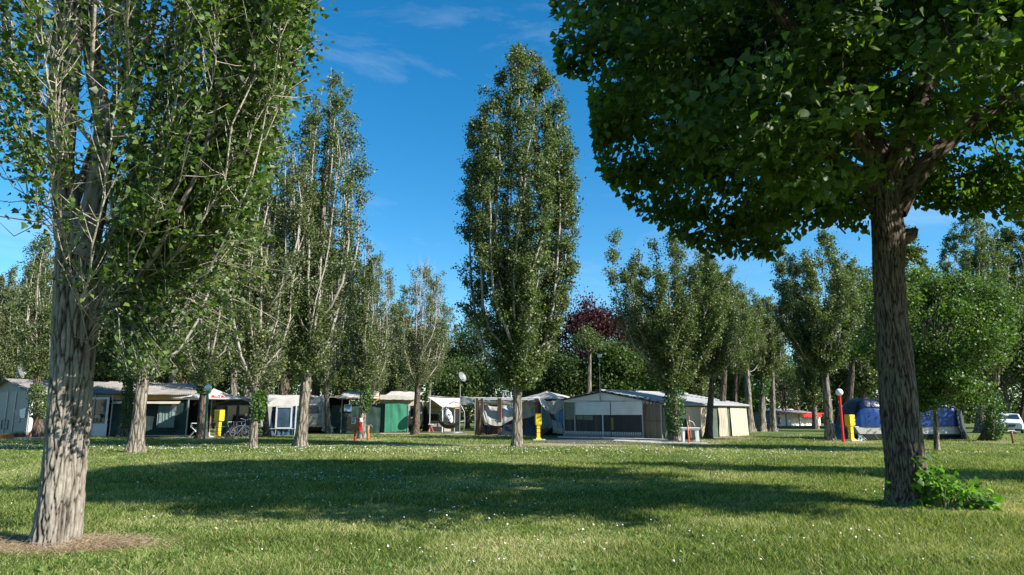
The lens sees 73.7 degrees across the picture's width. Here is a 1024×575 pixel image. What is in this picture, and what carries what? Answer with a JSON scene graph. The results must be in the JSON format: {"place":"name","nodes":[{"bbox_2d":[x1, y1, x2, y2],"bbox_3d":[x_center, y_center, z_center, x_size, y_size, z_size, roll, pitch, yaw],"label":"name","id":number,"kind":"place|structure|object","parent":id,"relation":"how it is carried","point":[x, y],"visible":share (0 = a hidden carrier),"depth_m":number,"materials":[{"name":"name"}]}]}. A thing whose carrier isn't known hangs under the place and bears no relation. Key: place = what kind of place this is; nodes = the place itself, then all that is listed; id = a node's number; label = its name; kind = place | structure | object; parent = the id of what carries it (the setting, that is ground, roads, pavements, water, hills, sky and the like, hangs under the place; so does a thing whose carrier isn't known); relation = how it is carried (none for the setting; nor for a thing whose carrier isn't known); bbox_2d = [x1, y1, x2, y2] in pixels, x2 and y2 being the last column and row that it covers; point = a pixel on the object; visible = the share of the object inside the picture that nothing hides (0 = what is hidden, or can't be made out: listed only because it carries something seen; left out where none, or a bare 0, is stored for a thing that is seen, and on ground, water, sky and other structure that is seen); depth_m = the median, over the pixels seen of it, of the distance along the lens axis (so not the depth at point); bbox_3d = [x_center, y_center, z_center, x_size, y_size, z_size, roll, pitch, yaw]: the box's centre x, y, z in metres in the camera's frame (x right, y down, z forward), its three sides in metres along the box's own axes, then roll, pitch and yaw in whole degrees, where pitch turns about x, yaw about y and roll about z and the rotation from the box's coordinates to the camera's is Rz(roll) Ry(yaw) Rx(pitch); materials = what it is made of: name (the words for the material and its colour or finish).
{"place":"outdoors","nodes":[
{"label":"outdoors","id":0,"kind":"place"},
{"bbox_2d":[152,437,239,440],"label":"dirt path","id":1,"kind":"structure","parent":0,"point":[195,439],"depth_m":38.22,"materials":[{"name":"soil"}]},
{"bbox_2d":[203,384,211,438],"bbox_3d":[-17.290,7.026,38.612,0.398,3.066,0.398,0,-11,0],"label":"lamp post","id":2,"kind":"object","parent":1,"relation":"on","point":[207,387],"visible":0.97,"depth_m":38.64,"materials":[{"name":"green metal"}]},
{"bbox_2d":[214,410,224,437],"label":"power pillar","id":3,"kind":"structure","parent":1,"relation":"on","point":[219,415],"depth_m":40.36,"materials":[{"name":"yellow paint"}]},
{"bbox_2d":[356,443,651,445],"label":"dirt path","id":4,"kind":"structure","parent":0,"point":[540,444],"depth_m":31.73,"materials":[{"name":"soil"}]},
{"bbox_2d":[0,416,1023,574],"bbox_3d":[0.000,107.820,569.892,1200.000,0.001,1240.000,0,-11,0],"label":"ground","id":5,"kind":"structure","parent":0,"point":[798,430],"depth_m":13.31,"materials":[{"name":"green plant"}]},
{"bbox_2d":[0,263,25,380],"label":"poplar tree","id":6,"kind":"object","parent":5,"relation":"on","point":[8,367],"visible":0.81,"depth_m":54.27,"materials":[{"name":"green plant"}]},
{"bbox_2d":[3,231,54,436],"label":"poplar tree","id":7,"kind":"object","parent":5,"relation":"on","point":[35,331],"visible":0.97,"depth_m":40.95,"materials":[{"name":"green plant"}]},
{"bbox_2d":[13,238,54,429],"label":"poplar tree","id":8,"kind":"object","parent":5,"relation":"on","point":[26,376],"visible":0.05,"depth_m":65.91,"materials":[{"name":"green plant"}]},
{"bbox_2d":[0,378,122,436],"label":"gabled shelter","id":9,"kind":"object","parent":5,"relation":"on","point":[14,416],"visible":0.44,"depth_m":43.52,"materials":[{"name":"fabric"}]},
{"bbox_2d":[0,529,181,554],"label":"dry straw","id":10,"kind":"object","parent":5,"relation":"on","point":[95,542],"visible":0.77,"depth_m":7.03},
{"bbox_2d":[93,284,119,381],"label":"poplar tree","id":11,"kind":"object","parent":5,"relation":"on","point":[104,356],"visible":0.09,"depth_m":68.44,"materials":[{"name":"green plant"}]},
{"bbox_2d":[93,313,133,381],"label":"broadleaf tree","id":12,"kind":"object","parent":5,"relation":"on","point":[106,367],"visible":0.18,"depth_m":67.73,"materials":[{"name":"green plant"}]},
{"bbox_2d":[104,233,154,436],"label":"poplar tree","id":13,"kind":"object","parent":5,"relation":"on","point":[128,396],"visible":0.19,"depth_m":42.66,"materials":[{"name":"green plant"}]},
{"bbox_2d":[90,381,215,435],"bbox_3d":[-24.480,8.045,45.788,7.421,3.698,3.654,0,-11,0],"label":"long annex","id":14,"kind":"object","parent":5,"relation":"on","point":[167,414],"visible":0.68,"depth_m":44.42,"materials":[{"name":"fabric"}]},
{"bbox_2d":[91,397,109,435],"bbox_3d":[-26.802,8.371,44.269,1.256,2.498,0.080,0,-11,0],"label":"door","id":15,"kind":"structure","parent":14,"relation":"in","point":[99,428],"depth_m":44.27,"materials":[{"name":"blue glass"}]},
{"bbox_2d":[101,95,233,452],"bbox_3d":[-13.661,-0.855,27.007,5.207,14.459,4.882,3,-11,-16],"label":"poplar tree","id":16,"kind":"object","parent":5,"relation":"on","point":[136,441],"visible":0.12,"depth_m":25.45,"materials":[{"name":"green plant"}]},
{"bbox_2d":[0,0,337,549],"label":"poplar tree","id":17,"kind":"object","parent":5,"relation":"on","point":[192,201],"visible":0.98,"depth_m":7.01,"materials":[{"name":"green plant"}]},
{"bbox_2d":[162,292,200,394],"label":"poplar tree","id":18,"kind":"object","parent":5,"relation":"on","point":[177,355],"visible":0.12,"depth_m":59.02,"materials":[{"name":"green plant"}]},
{"bbox_2d":[165,294,214,394],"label":"poplar tree","id":19,"kind":"object","parent":5,"relation":"on","point":[181,378],"visible":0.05,"depth_m":67.07,"materials":[{"name":"green plant"}]},
{"bbox_2d":[169,233,241,438],"bbox_3d":[-18.426,1.202,40.943,3.644,15.533,3.870,-8,-13,37],"label":"poplar tree","id":20,"kind":"object","parent":5,"relation":"on","point":[206,367],"visible":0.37,"depth_m":40.09,"materials":[{"name":"green plant"}]},
{"bbox_2d":[173,388,251,436],"bbox_3d":[-19.095,7.822,42.783,3.512,3.032,4.000,-8,-13,36],"label":"parasol","id":21,"kind":"object","parent":5,"relation":"on","point":[215,394],"visible":0.84,"depth_m":42.87,"materials":[{"name":"fabric"}]},
{"bbox_2d":[199,256,239,428],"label":"poplar tree","id":22,"kind":"object","parent":5,"relation":"on","point":[214,408],"depth_m":68.77,"materials":[{"name":"green plant"}]},
{"bbox_2d":[203,212,259,395],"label":"poplar tree","id":23,"kind":"object","parent":5,"relation":"on","point":[233,389],"visible":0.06,"depth_m":58.90,"materials":[{"name":"green plant"}]},
{"bbox_2d":[214,399,269,435],"bbox_3d":[-17.912,8.534,45.176,3.538,2.512,1.502,-3,-11,16],"label":"dark awning tent","id":24,"kind":"object","parent":5,"relation":"on","point":[236,410],"visible":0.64,"depth_m":44.76,"materials":[{"name":"grey fabric"}]},
{"bbox_2d":[227,405,236,424],"bbox_3d":[-18.446,8.370,44.860,0.752,1.266,0.046,-3,-11,16],"label":"window","id":25,"kind":"structure","parent":24,"relation":"in","point":[232,409],"depth_m":44.84,"materials":[{"name":"grey glass"}]},
{"bbox_2d":[238,405,248,424],"bbox_3d":[-17.558,8.323,44.610,0.744,1.258,0.046,-3,-11,16],"label":"window","id":26,"kind":"structure","parent":24,"relation":"in","point":[244,409],"depth_m":44.60,"materials":[{"name":"grey glass"}]},
{"bbox_2d":[221,179,288,397],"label":"poplar tree","id":27,"kind":"object","parent":5,"relation":"on","point":[246,389],"visible":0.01,"depth_m":67.24,"materials":[{"name":"green plant"}]},
{"bbox_2d":[235,192,287,435],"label":"poplar tree","id":28,"kind":"object","parent":5,"relation":"on","point":[266,429],"visible":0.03,"depth_m":44.86,"materials":[{"name":"green plant"}]},
{"bbox_2d":[217,117,322,447],"bbox_3d":[-10.719,-0.834,29.498,4.571,15.331,4.498,-4,-11,20],"label":"poplar tree","id":29,"kind":"object","parent":5,"relation":"on","point":[257,338],"visible":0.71,"depth_m":28.88,"materials":[{"name":"green plant"}]},
{"bbox_2d":[239,372,301,394],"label":"broadleaf tree","id":30,"kind":"object","parent":5,"relation":"on","point":[294,378],"visible":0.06,"depth_m":80.87,"materials":[{"name":"green plant"}]},
{"bbox_2d":[268,395,299,435],"bbox_3d":[-15.899,8.699,46.767,2.872,2.786,3.011,0,-11,0],"label":"blue awning","id":31,"kind":"object","parent":5,"relation":"on","point":[283,415],"visible":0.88,"depth_m":45.97,"materials":[{"name":"fabric"}]},
{"bbox_2d":[275,406,292,428],"bbox_3d":[-15.333,8.733,45.879,1.091,1.477,0.070,0,-11,0],"label":"window","id":32,"kind":"structure","parent":31,"relation":"in","point":[283,419],"depth_m":45.87,"materials":[{"name":"white plastic"}]},
{"bbox_2d":[267,174,301,394],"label":"poplar tree","id":33,"kind":"object","parent":5,"relation":"on","point":[284,390],"visible":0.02,"depth_m":67.17,"materials":[{"name":"green plant"}]},
{"bbox_2d":[260,396,335,431],"bbox_3d":[-16.086,9.674,51.939,5.682,2.773,2.168,0,-11,0],"label":"caravan","id":34,"kind":"object","parent":5,"relation":"on","point":[316,411],"visible":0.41,"depth_m":51.07,"materials":[{"name":"white metal"}]},
{"bbox_2d":[297,236,345,395],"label":"poplar tree","id":35,"kind":"object","parent":5,"relation":"on","point":[316,390],"visible":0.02,"depth_m":68.94,"materials":[{"name":"green plant"}]},
{"bbox_2d":[266,70,377,446],"bbox_3d":[-8.860,-1.851,31.625,4.934,18.112,4.963,0,-11,0],"label":"poplar tree","id":36,"kind":"object","parent":5,"relation":"on","point":[311,345],"visible":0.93,"depth_m":31.00,"materials":[{"name":"green plant"}]},
{"bbox_2d":[298,193,352,433],"bbox_3d":[-14.787,0.872,52.543,4.157,20.440,5.029,-7,-13,35],"label":"poplar tree","id":37,"kind":"object","parent":5,"relation":"on","point":[327,379],"visible":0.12,"depth_m":51.51,"materials":[{"name":"green plant"}]},
{"bbox_2d":[308,395,348,432],"bbox_3d":[-14.630,9.947,53.805,4.360,2.903,1.000,0,-11,0],"label":"tiled lean to","id":38,"kind":"object","parent":5,"relation":"on","point":[334,400],"visible":0.2,"depth_m":54.05,"materials":[{"name":"tile"}]},
{"bbox_2d":[332,240,372,403],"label":"poplar tree","id":39,"kind":"object","parent":5,"relation":"on","point":[340,386],"visible":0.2,"depth_m":66.92,"materials":[{"name":"green plant"}]},
{"bbox_2d":[348,418,362,440],"bbox_3d":[-8.304,7.493,36.074,0.732,1.215,0.352,-5,-12,24],"label":"fire hose cabinet","id":40,"kind":"object","parent":5,"relation":"on","point":[354,425],"visible":0.95,"depth_m":35.98,"materials":[{"name":"red metal"}]},
{"bbox_2d":[336,236,393,438],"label":"poplar tree","id":41,"kind":"object","parent":5,"relation":"on","point":[363,370],"visible":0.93,"depth_m":40.31,"materials":[{"name":"green plant"}]},
{"bbox_2d":[351,250,401,432],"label":"poplar tree","id":42,"kind":"object","parent":5,"relation":"on","point":[384,374],"visible":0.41,"depth_m":54.07,"materials":[{"name":"green plant"}]},
{"bbox_2d":[331,391,422,432],"bbox_3d":[-10.509,9.753,53.807,7.313,3.284,2.944,2,-11,-11],"label":"green shelter","id":43,"kind":"object","parent":5,"relation":"on","point":[389,412],"visible":0.84,"depth_m":52.78,"materials":[{"name":"fabric"}]},
{"bbox_2d":[380,300,415,394],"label":"poplar tree","id":44,"kind":"object","parent":5,"relation":"on","point":[396,383],"visible":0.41,"depth_m":68.86,"materials":[{"name":"green plant"}]},
{"bbox_2d":[408,400,423,430],"bbox_3d":[-8.172,11.101,59.140,1.283,2.612,4.040,0,-11,0],"label":"caravan","id":45,"kind":"object","parent":5,"relation":"on","point":[410,417],"visible":0.33,"depth_m":57.27,"materials":[{"name":"white metal"}]},
{"bbox_2d":[388,259,450,434],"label":"poplar tree","id":46,"kind":"object","parent":5,"relation":"on","point":[418,348],"visible":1,"depth_m":48.46,"materials":[{"name":"green plant"}]},
{"bbox_2d":[405,338,470,397],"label":"broadleaf tree","id":47,"kind":"object","parent":5,"relation":"on","point":[452,351],"visible":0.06,"depth_m":83.92,"materials":[{"name":"green plant"}]},
{"bbox_2d":[422,270,456,430],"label":"poplar tree","id":48,"kind":"object","parent":5,"relation":"on","point":[438,370],"visible":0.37,"depth_m":59.35,"materials":[{"name":"green plant"}]},
{"bbox_2d":[426,395,459,431],"bbox_3d":[-5.507,10.414,56.527,3.604,2.985,3.504,5,-12,-23],"label":"lean to awning","id":49,"kind":"object","parent":5,"relation":"on","point":[436,405],"visible":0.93,"depth_m":56.46,"materials":[{"name":"white fabric"}]},
{"bbox_2d":[438,401,464,432],"bbox_3d":[-4.623,9.904,52.082,2.071,2.415,1.146,0,-11,0],"label":"hanging chair","id":50,"kind":"object","parent":5,"relation":"on","point":[448,416],"visible":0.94,"depth_m":51.79,"materials":[{"name":"metal"}]},
{"bbox_2d":[421,352,500,428],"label":"broadleaf tree","id":51,"kind":"object","parent":5,"relation":"on","point":[471,386],"visible":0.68,"depth_m":68.24,"materials":[{"name":"green plant"}]},
{"bbox_2d":[434,306,507,396],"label":"broadleaf tree","id":52,"kind":"object","parent":5,"relation":"on","point":[474,346],"visible":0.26,"depth_m":83.57,"materials":[{"name":"green plant"}]},
{"bbox_2d":[8,520,970,574],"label":"weeds","id":53,"kind":"object","parent":5,"relation":"on","point":[311,545],"visible":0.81,"depth_m":6.33,"materials":[{"name":"green plant"}]},
{"bbox_2d":[0,433,1016,560],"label":"daisies","id":54,"kind":"object","parent":5,"relation":"on","point":[460,480],"visible":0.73,"depth_m":16.08,"materials":[{"name":"white plant"}]},
{"bbox_2d":[497,419,523,435],"bbox_3d":[0.023,9.368,46.114,1.542,1.216,1.600,-4,-11,21],"label":"covered heap","id":55,"kind":"object","parent":5,"relation":"on","point":[506,429],"visible":0.48,"depth_m":45.54,"materials":[{"name":"fabric"}]},
{"bbox_2d":[460,391,568,435],"bbox_3d":[0.113,8.584,46.669,8.017,2.961,2.986,-4,-11,21],"label":"collapsed shelter","id":56,"kind":"object","parent":5,"relation":"on","point":[489,410],"visible":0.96,"depth_m":45.91,"materials":[{"name":"white fabric"}]},
{"bbox_2d":[450,42,586,446],"bbox_3d":[0.336,-2.439,30.967,5.581,19.026,6.158,-7,-13,32],"label":"poplar tree","id":57,"kind":"object","parent":5,"relation":"on","point":[523,302],"visible":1,"depth_m":30.15,"materials":[{"name":"green plant"}]},
{"bbox_2d":[523,417,541,435],"bbox_3d":[1.309,9.243,45.528,1.062,1.248,1.400,-4,-11,21],"label":"covered heap","id":58,"kind":"object","parent":5,"relation":"on","point":[529,429],"visible":0.77,"depth_m":45.02,"materials":[{"name":"blue fabric"}]},
{"bbox_2d":[48,360,1023,423],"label":"distant wood","id":59,"kind":"object","parent":5,"relation":"on","point":[1014,405],"visible":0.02,"depth_m":115.86,"materials":[{"name":"green plant"}]},
{"bbox_2d":[532,413,545,439],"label":"power pillar","id":60,"kind":"structure","parent":5,"relation":"on","point":[538,419],"depth_m":37.17,"materials":[{"name":"yellow paint"}]},
{"bbox_2d":[123,487,988,568],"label":"fallen leaves","id":61,"kind":"object","parent":5,"relation":"on","point":[937,561],"visible":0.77,"depth_m":8.51,"materials":[{"name":"plant"}]},
{"bbox_2d":[522,345,607,403],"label":"broadleaf tree","id":62,"kind":"object","parent":5,"relation":"on","point":[565,376],"visible":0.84,"depth_m":59.46,"materials":[{"name":"green plant"}]},
{"bbox_2d":[562,321,609,392],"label":"pollard tree","id":63,"kind":"object","parent":5,"relation":"on","point":[588,340],"visible":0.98,"depth_m":56.59,"materials":[{"name":"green plant"}]},
{"bbox_2d":[546,285,648,390],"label":"broadleaf tree","id":64,"kind":"object","parent":5,"relation":"on","point":[602,320],"visible":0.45,"depth_m":65.17,"materials":[{"name":"red plant"}]},
{"bbox_2d":[541,438,692,443],"bbox_3d":[5.322,8.166,36.410,8.398,0.001,8.233,-4,-11,22],"label":"asphalt pad","id":65,"kind":"object","parent":5,"relation":"on","point":[575,440],"visible":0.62,"depth_m":36.61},
{"bbox_2d":[558,436,665,440],"bbox_3d":[5.595,8.695,39.364,8.366,0.060,1.516,-10,-14,43],"label":"concrete edge","id":66,"kind":"object","parent":65,"relation":"on","point":[651,439],"visible":0.92,"depth_m":38.30,"materials":[{"name":"grey concrete"}]},
{"bbox_2d":[576,325,660,391],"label":"broadleaf tree","id":67,"kind":"object","parent":5,"relation":"on","point":[622,370],"visible":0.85,"depth_m":59.48,"materials":[{"name":"green plant"}]},
{"bbox_2d":[628,317,666,391],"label":"broadleaf tree","id":68,"kind":"object","parent":5,"relation":"on","point":[655,387],"visible":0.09,"depth_m":71.76,"materials":[{"name":"green plant"}]},
{"bbox_2d":[560,389,749,438],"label":"grey shed","id":69,"kind":"structure","parent":5,"relation":"on","point":[625,414],"depth_m":41.64,"materials":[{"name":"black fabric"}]},
{"bbox_2d":[612,439,707,443],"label":"paving slab","id":70,"kind":"structure","parent":5,"relation":"on","point":[669,442],"depth_m":33.72,"materials":[{"name":"concrete"}]},
{"bbox_2d":[601,226,736,440],"bbox_3d":[8.543,2.420,37.586,7.384,11.905,6.389,5,-12,-24],"label":"poplar tree","id":71,"kind":"object","parent":5,"relation":"on","point":[675,341],"visible":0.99,"depth_m":36.73,"materials":[{"name":"green plant"}]},
{"bbox_2d":[672,260,708,396],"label":"poplar tree","id":72,"kind":"object","parent":5,"relation":"on","point":[699,386],"visible":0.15,"depth_m":66.79,"materials":[{"name":"green plant"}]},
{"bbox_2d":[692,260,744,437],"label":"poplar tree","id":73,"kind":"object","parent":5,"relation":"on","point":[715,365],"visible":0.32,"depth_m":40.57,"materials":[{"name":"green plant"}]},
{"bbox_2d":[714,283,744,406],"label":"poplar tree","id":74,"kind":"object","parent":5,"relation":"on","point":[740,386],"visible":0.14,"depth_m":70.79,"materials":[{"name":"green plant"}]},
{"bbox_2d":[718,263,754,400],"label":"poplar tree","id":75,"kind":"object","parent":5,"relation":"on","point":[744,321],"visible":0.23,"depth_m":45.92,"materials":[{"name":"green plant"}]},
{"bbox_2d":[714,381,768,417],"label":"broadleaf tree","id":76,"kind":"object","parent":5,"relation":"on","point":[755,405],"visible":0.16,"depth_m":82.23,"materials":[{"name":"green plant"}]},
{"bbox_2d":[727,285,762,401],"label":"poplar tree","id":77,"kind":"object","parent":5,"relation":"on","point":[737,368],"visible":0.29,"depth_m":49.28,"materials":[{"name":"green plant"}]},
{"bbox_2d":[734,274,770,431],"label":"poplar tree","id":78,"kind":"object","parent":5,"relation":"on","point":[750,417],"visible":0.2,"depth_m":56.30,"materials":[{"name":"green plant"}]},
{"bbox_2d":[749,296,784,431],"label":"poplar tree","id":79,"kind":"object","parent":5,"relation":"on","point":[765,373],"visible":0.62,"depth_m":57.22,"materials":[{"name":"green plant"}]},
{"bbox_2d":[763,295,792,431],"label":"poplar tree","id":80,"kind":"object","parent":5,"relation":"on","point":[772,427],"visible":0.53,"depth_m":57.40,"materials":[{"name":"green plant"}]},
{"bbox_2d":[765,351,801,410],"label":"tree","id":81,"kind":"object","parent":5,"relation":"on","point":[786,371],"visible":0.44,"depth_m":90.25,"materials":[{"name":"green plant"}]},
{"bbox_2d":[765,373,803,410],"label":"tree","id":82,"kind":"object","parent":5,"relation":"on","point":[791,396],"visible":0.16,"depth_m":93.68,"materials":[{"name":"green plant"}]},
{"bbox_2d":[547,0,1023,506],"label":"linden tree","id":83,"kind":"object","parent":5,"relation":"on","point":[817,70],"visible":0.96,"depth_m":10.14,"materials":[{"name":"green plant"}]},
{"bbox_2d":[753,409,823,425],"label":"white hut","id":84,"kind":"object","parent":5,"relation":"on","point":[790,417],"visible":0.65,"depth_m":88.53,"materials":[{"name":"grey metal"}]},
{"bbox_2d":[790,292,833,428],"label":"poplar tree","id":85,"kind":"object","parent":5,"relation":"on","point":[811,388],"visible":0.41,"depth_m":66.93,"materials":[{"name":"green plant"}]},
{"bbox_2d":[768,228,871,440],"bbox_3d":[16.850,2.393,37.617,5.464,11.969,4.852,0,-11,0],"label":"poplar tree","id":86,"kind":"object","parent":5,"relation":"on","point":[821,325],"visible":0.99,"depth_m":37.00,"materials":[{"name":"green plant"}]},
{"bbox_2d":[789,366,874,423],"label":"broadleaf tree","id":87,"kind":"object","parent":5,"relation":"on","point":[835,386],"visible":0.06,"depth_m":83.46,"materials":[{"name":"green plant"}]},
{"bbox_2d":[821,257,877,398],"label":"poplar tree","id":88,"kind":"object","parent":5,"relation":"on","point":[863,382],"visible":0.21,"depth_m":66.80,"materials":[{"name":"green plant"}]},
{"bbox_2d":[830,255,874,402],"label":"poplar tree","id":89,"kind":"object","parent":5,"relation":"on","point":[850,384],"visible":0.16,"depth_m":47.41,"materials":[{"name":"green plant"}]},
{"bbox_2d":[835,398,969,439],"bbox_3d":[21.841,7.305,38.153,6.606,2.316,2.730,0,-11,0],"label":"covered trailer caravan","id":90,"kind":"object","parent":5,"relation":"on","point":[868,423],"visible":0.44,"depth_m":37.27,"materials":[{"name":"fabric"}]},
{"bbox_2d":[826,261,1023,450],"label":"young tree","id":91,"kind":"object","parent":5,"relation":"on","point":[940,377],"visible":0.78,"depth_m":25.82,"materials":[{"name":"green plant"}]},
{"bbox_2d":[904,222,946,366],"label":"poplar tree","id":92,"kind":"object","parent":5,"relation":"on","point":[913,254],"visible":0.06,"depth_m":68.69,"materials":[{"name":"green plant"}]},
{"bbox_2d":[871,454,1013,512],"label":"leafy shoots","id":93,"kind":"object","parent":5,"relation":"on","point":[943,489],"visible":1,"depth_m":9.91,"materials":[{"name":"green plant"}]},
{"bbox_2d":[933,211,1023,432],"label":"poplar tree","id":94,"kind":"object","parent":5,"relation":"on","point":[963,238],"visible":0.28,"depth_m":54.77,"materials":[{"name":"green plant"}]},
{"bbox_2d":[954,262,1023,440],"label":"broadleaf tree","id":95,"kind":"object","parent":5,"relation":"on","point":[995,377],"visible":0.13,"depth_m":36.84,"materials":[{"name":"green plant"}]},
{"bbox_2d":[957,229,1023,412],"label":"poplar tree","id":96,"kind":"object","parent":5,"relation":"on","point":[1004,376],"visible":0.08,"depth_m":67.23,"materials":[{"name":"green plant"}]},
{"bbox_2d":[977,390,1010,440],"bbox_3d":[25.561,6.781,36.193,1.627,2.818,1.585,0,-11,0],"label":"ivy bush","id":97,"kind":"object","parent":5,"relation":"on","point":[992,432],"visible":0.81,"depth_m":36.02,"materials":[{"name":"green plant"}]},
{"bbox_2d":[991,205,1023,389],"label":"poplar tree","id":98,"kind":"object","parent":5,"relation":"on","point":[1010,235],"visible":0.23,"depth_m":67.91,"materials":[{"name":"green plant"}]},
{"bbox_2d":[997,413,1023,432],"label":"car","id":99,"kind":"object","parent":5,"relation":"on","point":[1014,422],"visible":0.47,"depth_m":50.92,"materials":[{"name":"paint"}]},
{"bbox_2d":[0,0,1023,415],"label":"sky","id":100,"kind":"structure","parent":0,"point":[413,67],"materials":[{"name":"blue"}]},
{"bbox_2d":[820,440,873,443],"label":"dirt path","id":101,"kind":"structure","parent":0,"point":[854,442],"depth_m":34.04,"materials":[{"name":"soil"}]},
{"bbox_2d":[835,389,844,441],"bbox_3d":[16.703,6.484,34.639,0.365,2.672,0.365,0,-11,0],"label":"lamp post","id":102,"kind":"object","parent":101,"relation":"on","point":[839,392],"visible":1,"depth_m":34.64,"materials":[{"name":"red metal"}]},
{"bbox_2d":[844,415,861,440],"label":"power pillar","id":103,"kind":"structure","parent":101,"relation":"on","point":[849,422],"depth_m":36.01,"materials":[{"name":"yellow paint"}]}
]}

